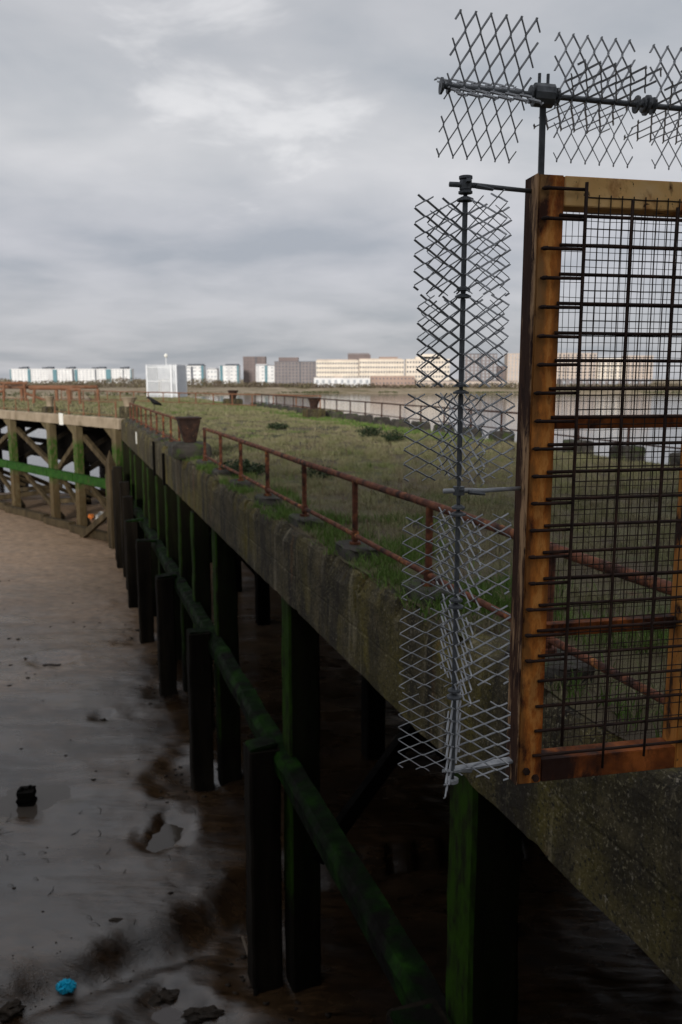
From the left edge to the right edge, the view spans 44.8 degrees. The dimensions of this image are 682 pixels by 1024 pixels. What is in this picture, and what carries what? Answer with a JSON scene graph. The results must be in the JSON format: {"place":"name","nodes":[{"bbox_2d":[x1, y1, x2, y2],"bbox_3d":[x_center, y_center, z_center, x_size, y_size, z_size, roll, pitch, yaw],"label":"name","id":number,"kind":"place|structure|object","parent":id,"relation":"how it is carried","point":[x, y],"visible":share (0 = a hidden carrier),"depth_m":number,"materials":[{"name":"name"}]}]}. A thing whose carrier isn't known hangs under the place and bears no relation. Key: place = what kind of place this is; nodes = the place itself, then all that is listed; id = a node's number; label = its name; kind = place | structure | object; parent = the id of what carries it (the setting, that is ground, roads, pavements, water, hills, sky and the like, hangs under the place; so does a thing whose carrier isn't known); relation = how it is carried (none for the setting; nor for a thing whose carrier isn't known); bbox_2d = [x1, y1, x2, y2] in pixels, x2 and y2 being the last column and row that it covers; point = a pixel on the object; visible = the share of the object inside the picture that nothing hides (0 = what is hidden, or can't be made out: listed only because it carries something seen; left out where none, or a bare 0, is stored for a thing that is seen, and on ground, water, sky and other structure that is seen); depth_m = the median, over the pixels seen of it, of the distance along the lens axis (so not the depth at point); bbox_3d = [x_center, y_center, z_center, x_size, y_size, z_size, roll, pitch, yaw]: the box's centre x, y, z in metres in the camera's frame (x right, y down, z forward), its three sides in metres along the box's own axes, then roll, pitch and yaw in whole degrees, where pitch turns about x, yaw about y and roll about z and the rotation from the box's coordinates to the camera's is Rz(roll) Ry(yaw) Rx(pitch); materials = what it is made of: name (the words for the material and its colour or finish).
{"place":"outdoors","nodes":[
{"label":"outdoors","id":0,"kind":"place"},
{"bbox_2d":[0,492,681,1023],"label":"mud flat","id":1,"kind":"structure","parent":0,"point":[582,958],"depth_m":19.29,"materials":[{"name":"soil"}]},
{"bbox_2d":[0,1000,26,1022],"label":"debris lump","id":2,"kind":"object","parent":1,"relation":"on","point":[10,1010],"visible":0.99,"depth_m":14.88,"materials":[{"name":"brown stone"}]},
{"bbox_2d":[0,489,49,499],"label":"driftwood beam","id":3,"kind":"structure","parent":1,"relation":"on","point":[23,494],"depth_m":75.97,"materials":[{"name":"brown wood"}]},
{"bbox_2d":[16,785,36,806],"bbox_3d":[-8.096,7.495,21.325,0.452,0.910,0.415,-1,9,-5],"label":"pile stump","id":4,"kind":"object","parent":1,"relation":"on","point":[26,796],"visible":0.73,"depth_m":21.12,"materials":[{"name":"black wood"}]},
{"bbox_2d":[0,784,70,819],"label":"puddle","id":5,"kind":"object","parent":1,"relation":"on","point":[48,796],"visible":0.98,"depth_m":21.39,"materials":[{"name":"grey liquid"}]},
{"bbox_2d":[20,484,62,491],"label":"driftwood beam","id":6,"kind":"structure","parent":1,"relation":"on","point":[30,488],"depth_m":80.34,"materials":[{"name":"brown wood"}]},
{"bbox_2d":[43,664,61,666],"bbox_3d":[-11.143,5.943,31.895,1.042,0.144,0.458,0,9,0],"label":"debris lump","id":7,"kind":"object","parent":1,"relation":"on","point":[44,665],"visible":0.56,"depth_m":31.89,"materials":[{"name":"brown"}]},
{"bbox_2d":[46,498,73,503],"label":"driftwood beam","id":8,"kind":"structure","parent":1,"relation":"on","point":[66,500],"depth_m":71.72,"materials":[{"name":"brown wood"}]},
{"bbox_2d":[55,978,76,994],"bbox_3d":[-5.146,8.870,15.484,0.421,0.257,0.295,0,9,0],"label":"plastic bag","id":9,"kind":"object","parent":1,"relation":"on","point":[64,986],"visible":1,"depth_m":15.41,"materials":[{"name":"blue plastic"}]},
{"bbox_2d":[0,796,231,1023],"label":"tide twigs","id":10,"kind":"object","parent":1,"relation":"on","point":[100,868],"visible":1,"depth_m":18.74,"materials":[{"name":"brown wood"}]},
{"bbox_2d":[109,918,122,921],"bbox_3d":[-4.535,8.205,16.629,0.308,0.061,0.150,0,9,0],"label":"debris lump","id":11,"kind":"object","parent":1,"relation":"on","point":[115,919],"visible":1,"depth_m":16.61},
{"bbox_2d":[146,834,180,852],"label":"puddle","id":12,"kind":"object","parent":1,"relation":"on","point":[156,843],"visible":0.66,"depth_m":19.59,"materials":[{"name":"grey liquid"}]},
{"bbox_2d":[148,989,179,1006],"bbox_3d":[-3.339,9.177,15.633,0.818,0.324,0.632,0,9,0],"label":"debris lump","id":13,"kind":"object","parent":1,"relation":"on","point":[165,996],"visible":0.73,"depth_m":15.47,"materials":[{"name":"brown stone"}]},
{"bbox_2d":[0,580,331,1021],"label":"tide scraps","id":14,"kind":"object","parent":1,"relation":"on","point":[327,1015],"visible":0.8,"depth_m":16.77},
{"bbox_2d":[156,824,183,838],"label":"puddle","id":15,"kind":"object","parent":1,"relation":"on","point":[169,831],"visible":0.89,"depth_m":20.06,"materials":[{"name":"grey liquid"}]},
{"bbox_2d":[0,399,344,548],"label":"jetty","id":16,"kind":"object","parent":1,"relation":"on","point":[86,444],"visible":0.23,"depth_m":62.15,"materials":[{"name":"wood"}]},
{"bbox_2d":[0,397,28,410],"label":"railing","id":17,"kind":"object","parent":16,"relation":"on","point":[15,408],"visible":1,"depth_m":67.02,"materials":[{"name":"orange metal"}]},
{"bbox_2d":[0,382,45,400],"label":"steel gantry","id":18,"kind":"object","parent":16,"relation":"on","point":[3,384],"visible":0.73,"depth_m":94.94,"materials":[{"name":"brown metal"}]},
{"bbox_2d":[0,385,99,401],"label":"rusted pipe","id":19,"kind":"object","parent":16,"relation":"on","point":[20,387],"visible":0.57,"depth_m":95.78,"materials":[{"name":"orange metal"}]},
{"bbox_2d":[42,396,57,412],"bbox_3d":[-22.108,-8.161,62.802,0.900,1.272,1.000,-8,12,-41],"label":"mooring bollard","id":20,"kind":"object","parent":16,"relation":"on","point":[49,408],"visible":0.98,"depth_m":62.50,"materials":[{"name":"concrete"}]},
{"bbox_2d":[29,387,71,402],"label":"steel gantry","id":21,"kind":"object","parent":16,"relation":"on","point":[34,389],"visible":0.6,"depth_m":86.75,"materials":[{"name":"brown metal"}]},
{"bbox_2d":[68,388,81,404],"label":"steel gantry","id":22,"kind":"object","parent":16,"relation":"on","point":[74,389],"visible":0.78,"depth_m":83.04,"materials":[{"name":"brown metal"}]},
{"bbox_2d":[53,399,117,417],"bbox_3d":[-18.037,-7.307,57.929,0.196,1.065,9.801,-8,12,-41],"label":"railing","id":23,"kind":"object","parent":16,"relation":"on","point":[84,413],"visible":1,"depth_m":57.68,"materials":[{"name":"orange metal"}]},
{"bbox_2d":[180,1005,224,1023],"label":"debris lump","id":24,"kind":"object","parent":1,"relation":"on","point":[192,1015],"visible":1,"depth_m":14.92,"materials":[{"name":"brown stone"}]},
{"bbox_2d":[241,935,259,995],"bbox_3d":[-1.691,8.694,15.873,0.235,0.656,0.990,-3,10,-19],"label":"puddle","id":25,"kind":"object","parent":1,"relation":"on","point":[256,991],"visible":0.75,"depth_m":16.02,"materials":[{"name":"liquid"}]},
{"bbox_2d":[88,397,681,1023],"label":"jetty","id":26,"kind":"object","parent":1,"relation":"on","point":[610,845],"visible":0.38,"depth_m":12.61,"materials":[{"name":"concrete"}]},
{"bbox_2d":[119,397,138,417],"bbox_3d":[-14.040,-6.928,54.791,1.200,1.368,1.100,-3,10,-18],"label":"mooring bollard","id":27,"kind":"object","parent":26,"relation":"on","point":[124,411],"visible":0.7,"depth_m":54.36,"materials":[{"name":"concrete"}]},
{"bbox_2d":[129,402,180,441],"bbox_3d":[-8.957,-4.343,38.959,0.168,1.006,25.051,-3,10,-18],"label":"railing","id":28,"kind":"object","parent":26,"relation":"on","point":[156,429],"visible":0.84,"depth_m":37.37,"materials":[{"name":"brown metal"}]},
{"bbox_2d":[147,396,162,410],"bbox_3d":[-8.402,-4.895,37.270,0.743,0.652,0.230,0,9,0],"label":"crow","id":29,"kind":"object","parent":28,"relation":"on","point":[154,401],"visible":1,"depth_m":37.18,"materials":[{"name":"black"}]},
{"bbox_2d":[146,354,186,396],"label":"palisade enclosure","id":30,"kind":"object","parent":26,"relation":"on","point":[178,373],"visible":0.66,"depth_m":115.25,"materials":[{"name":"white metal"}]},
{"bbox_2d":[168,416,211,458],"bbox_3d":[-4.916,-2.426,26.779,1.265,1.290,1.265,-3,10,-18],"label":"mooring bollard","id":31,"kind":"object","parent":26,"relation":"on","point":[189,444],"visible":0.91,"depth_m":26.39,"materials":[{"name":"metal"}]},
{"bbox_2d":[60,390,320,407],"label":"railing","id":32,"kind":"object","parent":26,"relation":"on","point":[179,393],"visible":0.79,"depth_m":83.17,"materials":[{"name":"orange metal"}]},
{"bbox_2d":[223,390,242,403],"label":"mooring bollard","id":33,"kind":"object","parent":26,"relation":"on","point":[235,400],"visible":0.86,"depth_m":80.83,"materials":[{"name":"metal"}]},
{"bbox_2d":[216,458,270,476],"bbox_3d":[-2.638,-1.198,22.222,1.400,0.507,1.450,-4,10,-24],"label":"shrub","id":34,"kind":"object","parent":26,"relation":"on","point":[253,467],"visible":0.66,"depth_m":21.98,"materials":[{"name":"green plant"}]},
{"bbox_2d":[266,422,289,429],"bbox_3d":[-3.256,-4.465,42.883,1.302,0.426,1.188,0,9,0],"label":"shrub","id":35,"kind":"object","parent":26,"relation":"on","point":[277,425],"visible":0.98,"depth_m":42.73,"materials":[{"name":"green plant"}]},
{"bbox_2d":[303,397,325,417],"bbox_3d":[-1.812,-6.986,55.431,1.250,1.362,1.300,-3,10,-18],"label":"mooring bollard","id":36,"kind":"object","parent":26,"relation":"on","point":[314,410],"visible":0.98,"depth_m":55.03,"materials":[{"name":"metal"}]},
{"bbox_2d":[301,465,336,478],"bbox_3d":[-0.592,-1.046,21.442,0.966,0.447,0.976,0,9,0],"label":"shrub","id":37,"kind":"object","parent":26,"relation":"on","point":[314,472],"visible":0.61,"depth_m":21.30,"materials":[{"name":"green plant"}]},
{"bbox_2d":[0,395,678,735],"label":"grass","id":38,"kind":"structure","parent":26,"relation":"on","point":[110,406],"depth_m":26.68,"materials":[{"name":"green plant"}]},
{"bbox_2d":[355,425,384,436],"bbox_3d":[1.354,-3.566,36.759,1.406,0.583,1.250,-8,12,-41],"label":"shrub","id":39,"kind":"object","parent":26,"relation":"on","point":[370,433],"visible":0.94,"depth_m":36.56,"materials":[{"name":"green plant"}]},
{"bbox_2d":[381,428,404,441],"bbox_3d":[2.159,-3.157,34.097,1.103,0.615,1.161,0,9,0],"label":"shrub","id":40,"kind":"object","parent":26,"relation":"on","point":[392,436],"visible":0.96,"depth_m":33.97,"materials":[{"name":"green plant"}]},
{"bbox_2d":[136,400,668,736],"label":"green grass","id":41,"kind":"structure","parent":26,"relation":"on","point":[473,590],"depth_m":11.93,"materials":[{"name":"green plant"}]},
{"bbox_2d":[167,451,662,737],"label":"edge weeds","id":42,"kind":"object","parent":26,"relation":"on","point":[271,512],"visible":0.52,"depth_m":11.06,"materials":[{"name":"green plant"}]},
{"bbox_2d":[202,427,671,704],"bbox_3d":[-0.715,-0.451,14.636,0.172,1.005,21.001,-3,10,-18],"label":"railing","id":43,"kind":"object","parent":26,"relation":"on","point":[430,506],"visible":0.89,"depth_m":9.58,"materials":[{"name":"brown metal"}]},
{"bbox_2d":[233,439,675,685],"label":"dead stems","id":44,"kind":"object","parent":26,"relation":"on","point":[472,512],"visible":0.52,"depth_m":17.16,"materials":[{"name":"brown plant"}]},
{"bbox_2d":[254,393,680,449],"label":"railing","id":45,"kind":"object","parent":26,"relation":"on","point":[420,419],"visible":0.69,"depth_m":42.30,"materials":[{"name":"brown metal"}]},
{"bbox_2d":[0,394,681,1023],"bbox_3d":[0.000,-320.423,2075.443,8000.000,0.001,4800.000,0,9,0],"label":"river water","id":46,"kind":"structure","parent":0,"point":[166,1012],"depth_m":312.25,"materials":[{"name":"grey liquid"}]},
{"bbox_2d":[0,380,681,397],"bbox_3d":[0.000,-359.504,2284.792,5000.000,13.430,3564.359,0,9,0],"label":"bank","id":47,"kind":"structure","parent":0,"point":[347,390],"depth_m":716.22,"materials":[{"name":"green plant"}]},
{"bbox_2d":[10,367,30,381],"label":"apartment block","id":48,"kind":"structure","parent":47,"relation":"on","point":[22,373],"depth_m":1233.31,"materials":[{"name":"white concrete"}]},
{"bbox_2d":[31,367,57,382],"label":"apartment block","id":49,"kind":"structure","parent":47,"relation":"on","point":[45,374],"depth_m":1233.34,"materials":[{"name":"white concrete"}]},
{"bbox_2d":[57,367,77,382],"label":"apartment block","id":50,"kind":"structure","parent":47,"relation":"on","point":[68,374],"depth_m":1233.34,"materials":[{"name":"white concrete"}]},
{"bbox_2d":[78,367,111,382],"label":"apartment block","id":51,"kind":"structure","parent":47,"relation":"on","point":[95,373],"depth_m":1233.22,"materials":[{"name":"white concrete"}]},
{"bbox_2d":[111,367,133,382],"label":"apartment block","id":52,"kind":"structure","parent":47,"relation":"on","point":[125,372],"depth_m":1233.28,"materials":[{"name":"white concrete"}]},
{"bbox_2d":[187,364,205,384],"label":"apartment block","id":53,"kind":"structure","parent":47,"relation":"on","point":[195,371],"depth_m":966.57,"materials":[{"name":"white concrete"}]},
{"bbox_2d":[206,368,218,383],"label":"apartment block","id":54,"kind":"structure","parent":47,"relation":"on","point":[213,374],"depth_m":966.98,"materials":[{"name":"white concrete"}]},
{"bbox_2d":[219,364,240,383],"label":"apartment block","id":55,"kind":"structure","parent":47,"relation":"on","point":[230,372],"depth_m":966.57,"materials":[{"name":"white concrete"}]},
{"bbox_2d":[243,357,266,382],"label":"tower block","id":56,"kind":"structure","parent":47,"relation":"on","point":[249,368],"depth_m":1004.75,"materials":[{"name":"brown concrete"}]},
{"bbox_2d":[255,364,274,383],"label":"apartment block","id":57,"kind":"structure","parent":47,"relation":"on","point":[265,373],"depth_m":887.67,"materials":[{"name":"white concrete"}]},
{"bbox_2d":[274,357,315,383],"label":"apartment building","id":58,"kind":"structure","parent":47,"relation":"on","point":[287,370],"depth_m":847.92,"materials":[{"name":"grey concrete"}]},
{"bbox_2d":[316,359,358,376],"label":"cream building","id":59,"kind":"structure","parent":47,"relation":"on","point":[336,367],"depth_m":778.44,"materials":[{"name":"beige"}]},
{"bbox_2d":[0,376,681,388],"bbox_3d":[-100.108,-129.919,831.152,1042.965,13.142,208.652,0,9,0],"label":"bank scrub","id":60,"kind":"object","parent":47,"relation":"on","point":[204,383],"visible":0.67,"depth_m":793.63,"materials":[{"name":"green plant"}]},
{"bbox_2d":[0,390,681,396],"bbox_3d":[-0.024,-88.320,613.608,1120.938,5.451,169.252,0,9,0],"label":"bank weed","id":61,"kind":"object","parent":47,"relation":"on","point":[88,393],"visible":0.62,"depth_m":652.15,"materials":[{"name":"green plant"}]},
{"bbox_2d":[314,376,369,386],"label":"river shed","id":62,"kind":"structure","parent":47,"relation":"on","point":[340,380],"depth_m":745.64,"materials":[{"name":"white metal"}]},
{"bbox_2d":[348,353,370,376],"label":"tower block","id":63,"kind":"structure","parent":47,"relation":"on","point":[357,356],"depth_m":885.17,"materials":[{"name":"brown concrete"}]},
{"bbox_2d":[359,359,403,376],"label":"cream building","id":64,"kind":"structure","parent":47,"relation":"on","point":[380,367],"depth_m":780.41,"materials":[{"name":"beige concrete"}]},
{"bbox_2d":[379,357,397,358],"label":"tower block","id":65,"kind":"structure","parent":47,"relation":"on","point":[388,357],"depth_m":885.17,"materials":[{"name":"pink concrete"}]},
{"bbox_2d":[370,376,414,386],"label":"river shed","id":66,"kind":"structure","parent":47,"relation":"on","point":[393,380],"depth_m":747.61,"materials":[{"name":"pink brick"}]},
{"bbox_2d":[405,354,449,383],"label":"cream building","id":67,"kind":"structure","parent":47,"relation":"on","point":[411,365],"depth_m":768.73,"materials":[{"name":"beige concrete"}]},
{"bbox_2d":[415,381,517,386],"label":"river shed","id":68,"kind":"structure","parent":47,"relation":"on","point":[451,382],"depth_m":742.96,"materials":[{"name":"beige brick"}]},
{"bbox_2d":[464,353,497,380],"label":"apartment building","id":69,"kind":"structure","parent":47,"relation":"on","point":[475,368],"depth_m":788.00,"materials":[{"name":"grey concrete"}]},
{"bbox_2d":[497,366,504,380],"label":"apartment building","id":70,"kind":"structure","parent":47,"relation":"on","point":[502,375],"depth_m":798.76,"materials":[{"name":"grey concrete"}]},
{"bbox_2d":[504,353,519,382],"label":"apartment building","id":71,"kind":"structure","parent":47,"relation":"on","point":[511,361],"depth_m":788.31,"materials":[{"name":"beige concrete"}]},
{"bbox_2d":[556,353,596,383],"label":"apartment building","id":72,"kind":"structure","parent":47,"relation":"on","point":[568,370],"depth_m":788.29,"materials":[{"name":"beige concrete"}]},
{"bbox_2d":[556,379,652,385],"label":"river shed","id":73,"kind":"structure","parent":47,"relation":"on","point":[562,381],"depth_m":747.76,"materials":[{"name":"grey brick"}]},
{"bbox_2d":[596,358,625,378],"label":"apartment building","id":74,"kind":"structure","parent":47,"relation":"on","point":[609,370],"depth_m":793.67,"materials":[{"name":"beige concrete"}]},
{"bbox_2d":[622,356,653,378],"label":"apartment building","id":75,"kind":"structure","parent":47,"relation":"on","point":[630,373],"depth_m":798.31,"materials":[{"name":"beige concrete"}]},
{"bbox_2d":[0,0,681,379],"label":"sky","id":76,"kind":"structure","parent":0,"point":[210,183],"materials":[{"name":"grey"}]},
{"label":"hinge post","id":77,"kind":"object","parent":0,"visible":0},
{"bbox_2d":[506,173,681,784],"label":"security gate","id":78,"kind":"structure","parent":77,"relation":"attached to","point":[550,200],"depth_m":2.78,"materials":[{"name":"metal"}]},
{"bbox_2d":[398,175,531,798],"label":"rotating spikes","id":79,"kind":"object","parent":78,"relation":"attached to","point":[465,184],"visible":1,"depth_m":2.69,"materials":[{"name":"metal"}]},
{"bbox_2d":[434,9,681,174],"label":"rotating spikes","id":80,"kind":"object","parent":78,"relation":"attached to","point":[542,96],"visible":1,"depth_m":2.53,"materials":[{"name":"metal"}]}
]}

